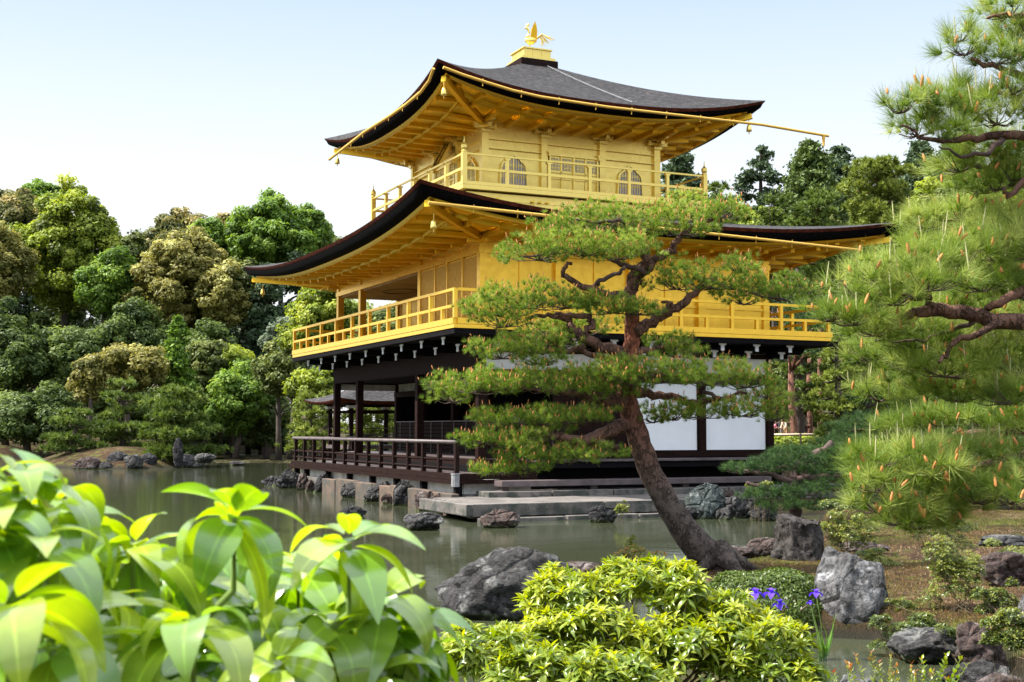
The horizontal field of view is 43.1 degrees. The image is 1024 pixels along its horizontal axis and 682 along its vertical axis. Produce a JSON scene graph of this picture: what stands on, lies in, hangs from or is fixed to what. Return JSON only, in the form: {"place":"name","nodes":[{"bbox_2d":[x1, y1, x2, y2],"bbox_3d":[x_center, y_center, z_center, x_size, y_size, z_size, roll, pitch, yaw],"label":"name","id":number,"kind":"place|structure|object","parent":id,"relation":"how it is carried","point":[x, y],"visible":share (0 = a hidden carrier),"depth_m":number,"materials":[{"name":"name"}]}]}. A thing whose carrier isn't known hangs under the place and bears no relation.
{"place":"outdoors","nodes":[
{"label":"outdoors","id":0,"kind":"place"},
{"bbox_2d":[0,379,87,452],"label":"broadleaf tree","id":1,"kind":"object","parent":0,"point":[24,419],"visible":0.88,"depth_m":84.24,"materials":[{"name":"green plant"}]},
{"bbox_2d":[19,325,110,447],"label":"broadleaf tree","id":2,"kind":"object","parent":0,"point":[67,345],"visible":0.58,"depth_m":89.36,"materials":[{"name":"green plant"}]},
{"bbox_2d":[93,296,170,354],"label":"broadleaf tree","id":3,"kind":"object","parent":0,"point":[127,324],"visible":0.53,"depth_m":91.69,"materials":[{"name":"green plant"}]},
{"bbox_2d":[102,342,170,441],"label":"broadleaf tree","id":4,"kind":"object","parent":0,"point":[141,366],"visible":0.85,"depth_m":81.15,"materials":[{"name":"green plant"}]},
{"bbox_2d":[120,225,228,335],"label":"broadleaf tree","id":5,"kind":"object","parent":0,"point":[171,268],"visible":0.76,"depth_m":95.04,"materials":[{"name":"green plant"}]},
{"bbox_2d":[151,314,203,402],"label":"conifer tree","id":6,"kind":"object","parent":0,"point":[179,374],"visible":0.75,"depth_m":83.57,"materials":[{"name":"green plant"}]},
{"bbox_2d":[183,339,229,453],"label":"broadleaf tree","id":7,"kind":"object","parent":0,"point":[206,364],"visible":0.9,"depth_m":85.43,"materials":[{"name":"green plant"}]},
{"bbox_2d":[191,259,252,454],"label":"broadleaf tree","id":8,"kind":"object","parent":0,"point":[223,300],"visible":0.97,"depth_m":94.14,"materials":[{"name":"green plant"}]},
{"bbox_2d":[194,357,275,458],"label":"broadleaf tree","id":9,"kind":"object","parent":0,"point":[238,398],"visible":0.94,"depth_m":82.80,"materials":[{"name":"green plant"}]},
{"bbox_2d":[238,262,292,454],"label":"conifer tree","id":10,"kind":"object","parent":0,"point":[261,318],"visible":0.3,"depth_m":95.36,"materials":[{"name":"green plant"}]},
{"bbox_2d":[248,396,291,457],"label":"broadleaf tree","id":11,"kind":"object","parent":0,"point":[263,429],"visible":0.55,"depth_m":84.47,"materials":[{"name":"green plant"}]},
{"bbox_2d":[250,336,308,459],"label":"broadleaf tree","id":12,"kind":"object","parent":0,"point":[274,368],"visible":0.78,"depth_m":79.31,"materials":[{"name":"green plant"}]},
{"bbox_2d":[280,250,317,452],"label":"tree","id":13,"kind":"object","parent":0,"point":[293,255],"visible":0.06,"depth_m":99.80,"materials":[{"name":"green plant"}]},
{"bbox_2d":[0,454,953,681],"bbox_3d":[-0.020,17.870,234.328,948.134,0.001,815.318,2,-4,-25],"label":"pond water","id":14,"kind":"structure","parent":0,"point":[453,545],"depth_m":25.10,"materials":[{"name":"liquid"}]},
{"bbox_2d":[70,386,163,443],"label":"broadleaf tree","id":15,"kind":"object","parent":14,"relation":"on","point":[101,404],"visible":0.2,"depth_m":86.57,"materials":[{"name":"green plant"}]},
{"bbox_2d":[158,317,239,443],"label":"broadleaf tree","id":16,"kind":"object","parent":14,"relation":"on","point":[215,330],"visible":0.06,"depth_m":91.02,"materials":[{"name":"green plant"}]},
{"bbox_2d":[219,343,255,456],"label":"broadleaf tree","id":17,"kind":"object","parent":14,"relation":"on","point":[233,353],"visible":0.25,"depth_m":87.20,"materials":[{"name":"green plant"}]},
{"bbox_2d":[225,256,274,454],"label":"broadleaf tree","id":18,"kind":"object","parent":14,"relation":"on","point":[244,278],"visible":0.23,"depth_m":98.00,"materials":[{"name":"green plant"}]},
{"bbox_2d":[212,454,298,462],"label":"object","id":19,"kind":"object","parent":14,"relation":"on","point":[243,458],"visible":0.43,"depth_m":81.72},
{"bbox_2d":[257,315,315,459],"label":"broadleaf tree","id":20,"kind":"object","parent":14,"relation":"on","point":[263,339],"visible":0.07,"depth_m":81.78,"materials":[{"name":"green plant"}]},
{"bbox_2d":[403,512,443,529],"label":"rock","id":21,"kind":"object","parent":14,"relation":"on","point":[426,521],"visible":0.92,"depth_m":24.98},
{"bbox_2d":[480,509,519,527],"bbox_3d":[-0.229,3.565,25.764,0.788,0.462,0.610,2,-4,-25],"label":"rock","id":22,"kind":"object","parent":14,"relation":"on","point":[497,518],"visible":0.93,"depth_m":25.59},
{"bbox_2d":[434,546,572,620],"bbox_3d":[-0.014,2.633,13.867,1.587,0.875,1.559,2,-4,-25],"label":"rock","id":23,"kind":"object","parent":14,"relation":"on","point":[490,585],"visible":0.63,"depth_m":13.36,"materials":[{"name":"stone"}]},
{"bbox_2d":[588,505,617,522],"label":"rock","id":24,"kind":"object","parent":14,"relation":"on","point":[601,514],"visible":0.83,"depth_m":27.05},
{"bbox_2d":[685,483,725,518],"bbox_3d":[4.235,3.604,28.529,0.984,0.975,0.763,2,-4,-25],"label":"rock","id":25,"kind":"object","parent":14,"relation":"on","point":[706,500],"visible":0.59,"depth_m":28.33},
{"bbox_2d":[724,492,754,518],"bbox_3d":[4.974,3.686,28.618,0.730,0.725,0.643,2,-4,-25],"label":"rock","id":26,"kind":"object","parent":14,"relation":"on","point":[737,507],"visible":0.6,"depth_m":28.37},
{"bbox_2d":[746,537,774,558],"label":"rock","id":27,"kind":"object","parent":14,"relation":"on","point":[762,546],"visible":0.34,"depth_m":18.48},
{"bbox_2d":[809,589,833,659],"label":"iris","id":28,"kind":"object","parent":14,"relation":"on","point":[824,655],"visible":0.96,"depth_m":10.99,"materials":[{"name":"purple plant"}]},
{"bbox_2d":[901,393,1023,498],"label":"pine tree","id":29,"kind":"object","parent":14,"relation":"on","point":[975,400],"visible":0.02,"depth_m":29.85,"materials":[{"name":"green plant"}]},
{"bbox_2d":[940,659,1009,681],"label":"rock","id":30,"kind":"object","parent":14,"relation":"on","point":[975,671],"visible":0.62,"depth_m":9.62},
{"bbox_2d":[955,621,1007,666],"bbox_3d":[3.710,2.451,10.306,0.429,0.425,0.339,2,-4,-25],"label":"rock","id":31,"kind":"object","parent":14,"relation":"on","point":[969,637],"visible":0.65,"depth_m":10.22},
{"bbox_2d":[0,360,1023,677],"bbox_3d":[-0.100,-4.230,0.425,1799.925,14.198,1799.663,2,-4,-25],"label":"ground","id":32,"kind":"structure","parent":0,"point":[840,632],"depth_m":17.54,"materials":[{"name":"soil"}]},
{"bbox_2d":[2,287,34,332],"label":"broadleaf tree","id":33,"kind":"object","parent":32,"relation":"on","point":[22,307],"visible":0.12,"depth_m":106.56,"materials":[{"name":"green plant"}]},
{"bbox_2d":[0,220,41,314],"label":"broadleaf tree","id":34,"kind":"object","parent":32,"relation":"on","point":[16,256],"visible":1,"depth_m":94.32,"materials":[{"name":"green plant"}]},
{"bbox_2d":[0,187,41,292],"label":"broadleaf tree","id":35,"kind":"object","parent":32,"relation":"on","point":[18,204],"visible":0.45,"depth_m":110.26,"materials":[{"name":"green plant"}]},
{"bbox_2d":[0,295,53,444],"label":"broadleaf tree","id":36,"kind":"object","parent":32,"relation":"on","point":[17,345],"visible":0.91,"depth_m":88.62,"materials":[{"name":"green plant"}]},
{"bbox_2d":[21,178,61,389],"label":"broadleaf tree","id":37,"kind":"object","parent":32,"relation":"on","point":[38,187],"visible":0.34,"depth_m":117.36,"materials":[{"name":"green plant"}]},
{"bbox_2d":[25,294,100,386],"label":"broadleaf tree","id":38,"kind":"object","parent":32,"relation":"on","point":[40,316],"visible":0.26,"depth_m":105.92,"materials":[{"name":"green plant"}]},
{"bbox_2d":[4,172,127,327],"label":"broadleaf tree","id":39,"kind":"object","parent":32,"relation":"on","point":[61,237],"visible":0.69,"depth_m":98.26,"materials":[{"name":"green plant"}]},
{"bbox_2d":[35,406,110,453],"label":"pine tree","id":40,"kind":"object","parent":32,"relation":"on","point":[60,441],"visible":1,"depth_m":67.66,"materials":[{"name":"green plant"}]},
{"bbox_2d":[72,456,101,468],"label":"rock","id":41,"kind":"object","parent":32,"relation":"on","point":[88,462],"visible":0.74,"depth_m":62.62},
{"bbox_2d":[64,352,116,439],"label":"broadleaf tree","id":42,"kind":"object","parent":32,"relation":"on","point":[89,375],"visible":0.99,"depth_m":79.60,"materials":[{"name":"green plant"}]},
{"bbox_2d":[72,244,137,443],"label":"broadleaf tree","id":43,"kind":"object","parent":32,"relation":"on","point":[105,275],"visible":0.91,"depth_m":95.80,"materials":[{"name":"green plant"}]},
{"bbox_2d":[90,376,153,447],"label":"pine tree","id":44,"kind":"object","parent":32,"relation":"on","point":[119,427],"visible":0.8,"depth_m":69.78,"materials":[{"name":"green plant"}]},
{"bbox_2d":[120,228,149,262],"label":"broadleaf tree","id":45,"kind":"object","parent":32,"relation":"on","point":[133,242],"visible":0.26,"depth_m":107.66,"materials":[{"name":"green plant"}]},
{"bbox_2d":[144,206,208,257],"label":"broadleaf tree","id":46,"kind":"object","parent":32,"relation":"on","point":[178,219],"visible":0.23,"depth_m":111.31,"materials":[{"name":"green plant"}]},
{"bbox_2d":[134,383,233,462],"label":"pine tree","id":47,"kind":"object","parent":32,"relation":"on","point":[173,420],"visible":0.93,"depth_m":66.18,"materials":[{"name":"green plant"}]},
{"bbox_2d":[187,216,227,324],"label":"broadleaf tree","id":48,"kind":"object","parent":32,"relation":"on","point":[214,228],"visible":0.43,"depth_m":102.90,"materials":[{"name":"green plant"}]},
{"bbox_2d":[0,449,477,681],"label":"broad leaf shrub","id":49,"kind":"object","parent":32,"relation":"on","point":[208,600],"visible":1,"depth_m":1.41,"materials":[{"name":"plant"}]},
{"bbox_2d":[223,187,335,305],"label":"broadleaf tree","id":50,"kind":"object","parent":32,"relation":"on","point":[271,226],"visible":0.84,"depth_m":101.66,"materials":[{"name":"green plant"}]},
{"bbox_2d":[281,366,333,460],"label":"broadleaf tree","id":51,"kind":"object","parent":32,"relation":"on","point":[315,381],"visible":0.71,"depth_m":65.67,"materials":[{"name":"green plant"}]},
{"bbox_2d":[275,389,343,460],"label":"pine tree","id":52,"kind":"object","parent":32,"relation":"on","point":[302,427],"visible":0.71,"depth_m":57.75,"materials":[{"name":"green plant"}]},
{"bbox_2d":[274,287,373,459],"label":"broadleaf tree","id":53,"kind":"object","parent":32,"relation":"on","point":[309,308],"visible":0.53,"depth_m":72.75,"materials":[{"name":"green plant"}]},
{"bbox_2d":[305,390,393,460],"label":"fishing pavilion","id":54,"kind":"structure","parent":32,"relation":"on","point":[383,401],"depth_m":48.82,"materials":[{"name":"brown wood"}]},
{"bbox_2d":[321,390,393,450],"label":"tree","id":55,"kind":"object","parent":32,"relation":"on","point":[369,422],"visible":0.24,"depth_m":61.64,"materials":[{"name":"green plant"}]},
{"bbox_2d":[346,301,394,438],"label":"broadleaf tree","id":56,"kind":"object","parent":32,"relation":"on","point":[379,315],"visible":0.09,"depth_m":70.81,"materials":[{"name":"green plant"}]},
{"bbox_2d":[393,480,414,505],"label":"rock","id":57,"kind":"object","parent":32,"relation":"on","point":[400,494],"visible":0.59,"depth_m":32.76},
{"bbox_2d":[301,469,530,506],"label":"retaining wall","id":58,"kind":"structure","parent":32,"relation":"on","point":[338,481],"depth_m":34.62,"materials":[{"name":"grey stone"}]},
{"bbox_2d":[243,46,903,496],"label":"golden pavilion","id":59,"kind":"structure","parent":58,"relation":"on","point":[535,132],"depth_m":35.25,"materials":[{"name":"gold wood"}]},
{"bbox_2d":[499,154,527,185],"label":"window","id":60,"kind":"structure","parent":59,"relation":"in","point":[514,164],"depth_m":36.28,"materials":[{"name":"metal"}]},
{"bbox_2d":[547,150,601,191],"bbox_3d":[1.765,-4.729,36.966,1.720,1.250,0.170,2,-4,-25],"label":"door","id":61,"kind":"structure","parent":59,"relation":"in","point":[556,168],"depth_m":36.97,"materials":[{"name":"gold metal"}]},
{"bbox_2d":[563,381,628,451],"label":"wall","id":62,"kind":"structure","parent":59,"relation":"in","point":[589,427],"depth_m":33.17,"materials":[{"name":"brown wood"}]},
{"bbox_2d":[616,165,643,195],"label":"window","id":63,"kind":"structure","parent":59,"relation":"in","point":[638,190],"depth_m":37.83,"materials":[{"name":"metal"}]},
{"bbox_2d":[439,618,673,681],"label":"bright shrub","id":64,"kind":"object","parent":32,"relation":"on","point":[504,651],"visible":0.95,"depth_m":7.40,"materials":[{"name":"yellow plant"}]},
{"bbox_2d":[611,544,667,600],"bbox_3d":[1.479,2.721,14.871,0.633,0.771,0.440,2,-4,-25],"label":"bush","id":65,"kind":"object","parent":32,"relation":"on","point":[639,552],"visible":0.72,"depth_m":14.87,"materials":[{"name":"green plant"}]},
{"bbox_2d":[419,483,909,522],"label":"stone terrace","id":66,"kind":"structure","parent":32,"relation":"on","point":[551,504],"depth_m":28.80,"materials":[{"name":"stone"}]},
{"bbox_2d":[511,551,838,681],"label":"bright shrub","id":67,"kind":"object","parent":32,"relation":"on","point":[676,640],"visible":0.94,"depth_m":8.18,"materials":[{"name":"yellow plant"}]},
{"bbox_2d":[660,151,719,219],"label":"conifer tree","id":68,"kind":"object","parent":32,"relation":"on","point":[680,164],"visible":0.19,"depth_m":84.48,"materials":[{"name":"green plant"}]},
{"bbox_2d":[708,180,740,223],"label":"pine tree","id":69,"kind":"object","parent":32,"relation":"on","point":[716,187],"visible":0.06,"depth_m":69.86,"materials":[{"name":"green plant"}]},
{"bbox_2d":[728,144,785,215],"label":"conifer tree","id":70,"kind":"object","parent":32,"relation":"on","point":[752,175],"visible":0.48,"depth_m":89.66,"materials":[{"name":"green plant"}]},
{"bbox_2d":[695,565,822,630],"bbox_3d":[2.610,2.555,12.918,1.642,0.600,1.432,2,-4,-25],"label":"clipped azalea","id":71,"kind":"object","parent":32,"relation":"on","point":[800,585],"visible":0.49,"depth_m":12.54,"materials":[{"name":"green plant"}]},
{"bbox_2d":[752,191,801,433],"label":"pine tree","id":72,"kind":"object","parent":32,"relation":"on","point":[767,217],"visible":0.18,"depth_m":73.74,"materials":[{"name":"green plant"}]},
{"bbox_2d":[774,432,813,454],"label":"shrub","id":73,"kind":"object","parent":32,"relation":"on","point":[779,440],"visible":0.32,"depth_m":47.47,"materials":[{"name":"green plant"}]},
{"bbox_2d":[770,513,824,560],"bbox_3d":[3.754,2.601,17.041,0.708,0.645,0.747,2,-4,-25],"label":"rock","id":74,"kind":"object","parent":32,"relation":"on","point":[797,537],"visible":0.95,"depth_m":16.82,"materials":[{"name":"grey stone"}]},
{"bbox_2d":[769,308,826,422],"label":"broadleaf tree","id":75,"kind":"object","parent":32,"relation":"on","point":[774,368],"visible":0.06,"depth_m":69.33,"materials":[{"name":"green plant"}]},
{"bbox_2d":[774,267,832,432],"bbox_3d":[12.375,0.549,56.063,2.947,9.239,2.892,2,-4,-25],"label":"pine tree","id":76,"kind":"object","parent":32,"relation":"on","point":[803,368],"visible":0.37,"depth_m":55.67,"materials":[{"name":"green plant"}]},
{"bbox_2d":[774,137,849,304],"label":"conifer tree","id":77,"kind":"object","parent":32,"relation":"on","point":[808,166],"visible":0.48,"depth_m":87.32,"materials":[{"name":"green plant"}]},
{"bbox_2d":[770,295,858,433],"bbox_3d":[11.245,1.453,50.227,4.158,6.745,4.515,0,-4,4],"label":"red pine","id":78,"kind":"object","parent":32,"relation":"on","point":[792,365],"visible":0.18,"depth_m":49.80,"materials":[{"name":"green plant"}]},
{"bbox_2d":[782,187,857,436],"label":"pine tree","id":79,"kind":"object","parent":32,"relation":"on","point":[815,215],"visible":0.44,"depth_m":65.59,"materials":[{"name":"green plant"}]},
{"bbox_2d":[795,323,872,434],"bbox_3d":[10.977,1.849,43.943,2.456,5.373,2.698,2,-4,-25],"label":"pine tree","id":80,"kind":"object","parent":32,"relation":"on","point":[837,407],"visible":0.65,"depth_m":43.89,"materials":[{"name":"green plant"}]},
{"bbox_2d":[828,143,858,287],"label":"conifer tree","id":81,"kind":"object","parent":32,"relation":"on","point":[841,156],"visible":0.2,"depth_m":97.45,"materials":[{"name":"green plant"}]},
{"bbox_2d":[818,491,871,535],"bbox_3d":[5.267,2.732,20.483,0.842,0.726,0.559,2,-4,-25],"label":"bush","id":82,"kind":"object","parent":32,"relation":"on","point":[829,503],"visible":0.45,"depth_m":20.43,"materials":[{"name":"green plant"}]},
{"bbox_2d":[819,507,879,555],"bbox_3d":[4.520,2.557,17.404,0.834,0.642,0.455,1,-4,-16],"label":"bush","id":83,"kind":"object","parent":32,"relation":"on","point":[842,534],"visible":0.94,"depth_m":17.35,"materials":[{"name":"green plant"}]},
{"bbox_2d":[814,546,888,623],"bbox_3d":[3.314,2.517,12.655,0.743,1.000,0.809,2,-4,-25],"label":"rock","id":84,"kind":"object","parent":32,"relation":"on","point":[852,587],"visible":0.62,"depth_m":12.41,"materials":[{"name":"stone"}]},
{"bbox_2d":[823,245,897,411],"bbox_3d":[16.077,0.261,60.080,3.667,9.879,3.663,2,-4,-25],"label":"pine tree","id":85,"kind":"object","parent":32,"relation":"on","point":[858,361],"visible":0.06,"depth_m":59.64,"materials":[{"name":"green plant"}]},
{"bbox_2d":[699,500,1023,668],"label":"moss tufts","id":86,"kind":"object","parent":32,"relation":"on","point":[904,573],"visible":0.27,"depth_m":15.52,"materials":[{"name":"plant"}]},
{"bbox_2d":[829,379,901,490],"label":"pine tree","id":87,"kind":"object","parent":32,"relation":"on","point":[867,404],"visible":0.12,"depth_m":33.92,"materials":[{"name":"green plant"}]},
{"bbox_2d":[831,649,914,681],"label":"leafy plant","id":88,"kind":"object","parent":32,"relation":"on","point":[848,666],"visible":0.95,"depth_m":7.57,"materials":[{"name":"green plant"}]},
{"bbox_2d":[835,154,921,278],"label":"pine tree","id":89,"kind":"object","parent":32,"relation":"on","point":[870,210],"visible":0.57,"depth_m":71.42,"materials":[{"name":"green plant"}]},
{"bbox_2d":[855,547,902,566],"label":"bush","id":90,"kind":"object","parent":32,"relation":"on","point":[869,555],"visible":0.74,"depth_m":15.57,"materials":[{"name":"green plant"}]},
{"bbox_2d":[867,611,937,656],"bbox_3d":[3.401,2.609,11.164,0.615,0.545,0.453,2,-4,-25],"label":"bush","id":91,"kind":"object","parent":32,"relation":"on","point":[921,619],"visible":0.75,"depth_m":11.18,"materials":[{"name":"green plant"}]},
{"bbox_2d":[858,334,947,434],"bbox_3d":[12.113,2.027,39.945,3.162,4.703,2.907,2,-4,-25],"label":"pine tree","id":92,"kind":"object","parent":32,"relation":"on","point":[878,405],"visible":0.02,"depth_m":39.87,"materials":[{"name":"green plant"}]},
{"bbox_2d":[786,0,1023,547],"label":"pine","id":93,"kind":"object","parent":32,"relation":"on","point":[903,469],"visible":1,"depth_m":6.17,"materials":[{"name":"green plant"}]},
{"bbox_2d":[871,206,952,339],"bbox_3d":[16.288,-0.313,51.815,3.938,10.194,3.200,0,-4,7],"label":"pine tree","id":94,"kind":"object","parent":32,"relation":"on","point":[893,237],"visible":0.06,"depth_m":51.72,"materials":[{"name":"green plant"}]},
{"bbox_2d":[898,138,939,197],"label":"conifer tree","id":95,"kind":"object","parent":32,"relation":"on","point":[923,148],"visible":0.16,"depth_m":95.58,"materials":[{"name":"green plant"}]},
{"bbox_2d":[886,626,961,663],"bbox_3d":[3.550,2.603,10.989,0.718,0.338,0.567,0,-4,2],"label":"rock","id":96,"kind":"object","parent":32,"relation":"on","point":[912,644],"visible":0.66,"depth_m":10.80,"materials":[{"name":"stone"}]},
{"bbox_2d":[906,176,954,204],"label":"broadleaf tree","id":97,"kind":"object","parent":32,"relation":"on","point":[928,189],"visible":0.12,"depth_m":85.37,"materials":[{"name":"green plant"}]},
{"bbox_2d":[897,510,980,561],"bbox_3d":[5.303,2.417,16.207,1.072,0.688,0.637,-1,-4,19],"label":"bush","id":98,"kind":"object","parent":32,"relation":"on","point":[961,528],"visible":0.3,"depth_m":16.11,"materials":[{"name":"green plant"}]},
{"bbox_2d":[918,651,969,681],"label":"leafy plant","id":99,"kind":"object","parent":32,"relation":"on","point":[943,667],"visible":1,"depth_m":7.15,"materials":[{"name":"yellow plant"}]},
{"bbox_2d":[917,185,970,297],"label":"broadleaf tree","id":100,"kind":"object","parent":32,"relation":"on","point":[937,193],"visible":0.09,"depth_m":83.74,"materials":[{"name":"green plant"}]},
{"bbox_2d":[920,534,991,612],"bbox_3d":[4.252,2.214,12.287,0.730,0.775,0.480,-2,-4,23],"label":"bush","id":101,"kind":"object","parent":32,"relation":"on","point":[955,567],"visible":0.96,"depth_m":12.25,"materials":[{"name":"green plant"}]},
{"bbox_2d":[970,576,1020,614],"bbox_3d":[4.484,2.375,11.996,0.425,0.392,0.366,-3,-5,41],"label":"bush","id":102,"kind":"object","parent":32,"relation":"on","point":[995,602],"visible":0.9,"depth_m":11.98,"materials":[{"name":"green plant"}]},
{"bbox_2d":[977,534,1023,546],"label":"rock","id":103,"kind":"object","parent":32,"relation":"on","point":[1011,540],"visible":0.86,"depth_m":18.24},
{"bbox_2d":[978,606,1023,681],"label":"bush","id":104,"kind":"object","parent":32,"relation":"on","point":[999,624],"visible":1,"depth_m":8.57,"materials":[{"name":"green plant"}]},
{"bbox_2d":[979,551,1023,586],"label":"rock","id":105,"kind":"object","parent":32,"relation":"on","point":[1001,568],"visible":0.81,"depth_m":13.48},
{"bbox_2d":[0,0,1023,424],"label":"sky","id":106,"kind":"structure","parent":0,"point":[155,107],"materials":[{"name":"white"}]},
{"bbox_2d":[418,183,818,571],"bbox_3d":[1.332,0.553,15.695,4.986,5.011,1.901,0,-4,-6],"label":"leaning pine","id":107,"kind":"object","parent":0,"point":[696,542],"visible":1,"depth_m":15.41,"materials":[{"name":"green plant"}]},
{"bbox_2d":[717,407,908,516],"bbox_3d":[5.905,2.346,24.340,4.280,2.278,2.005,2,-4,-25],"label":"pine","id":108,"kind":"object","parent":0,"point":[802,457],"visible":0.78,"depth_m":23.91,"materials":[{"name":"green plant"}]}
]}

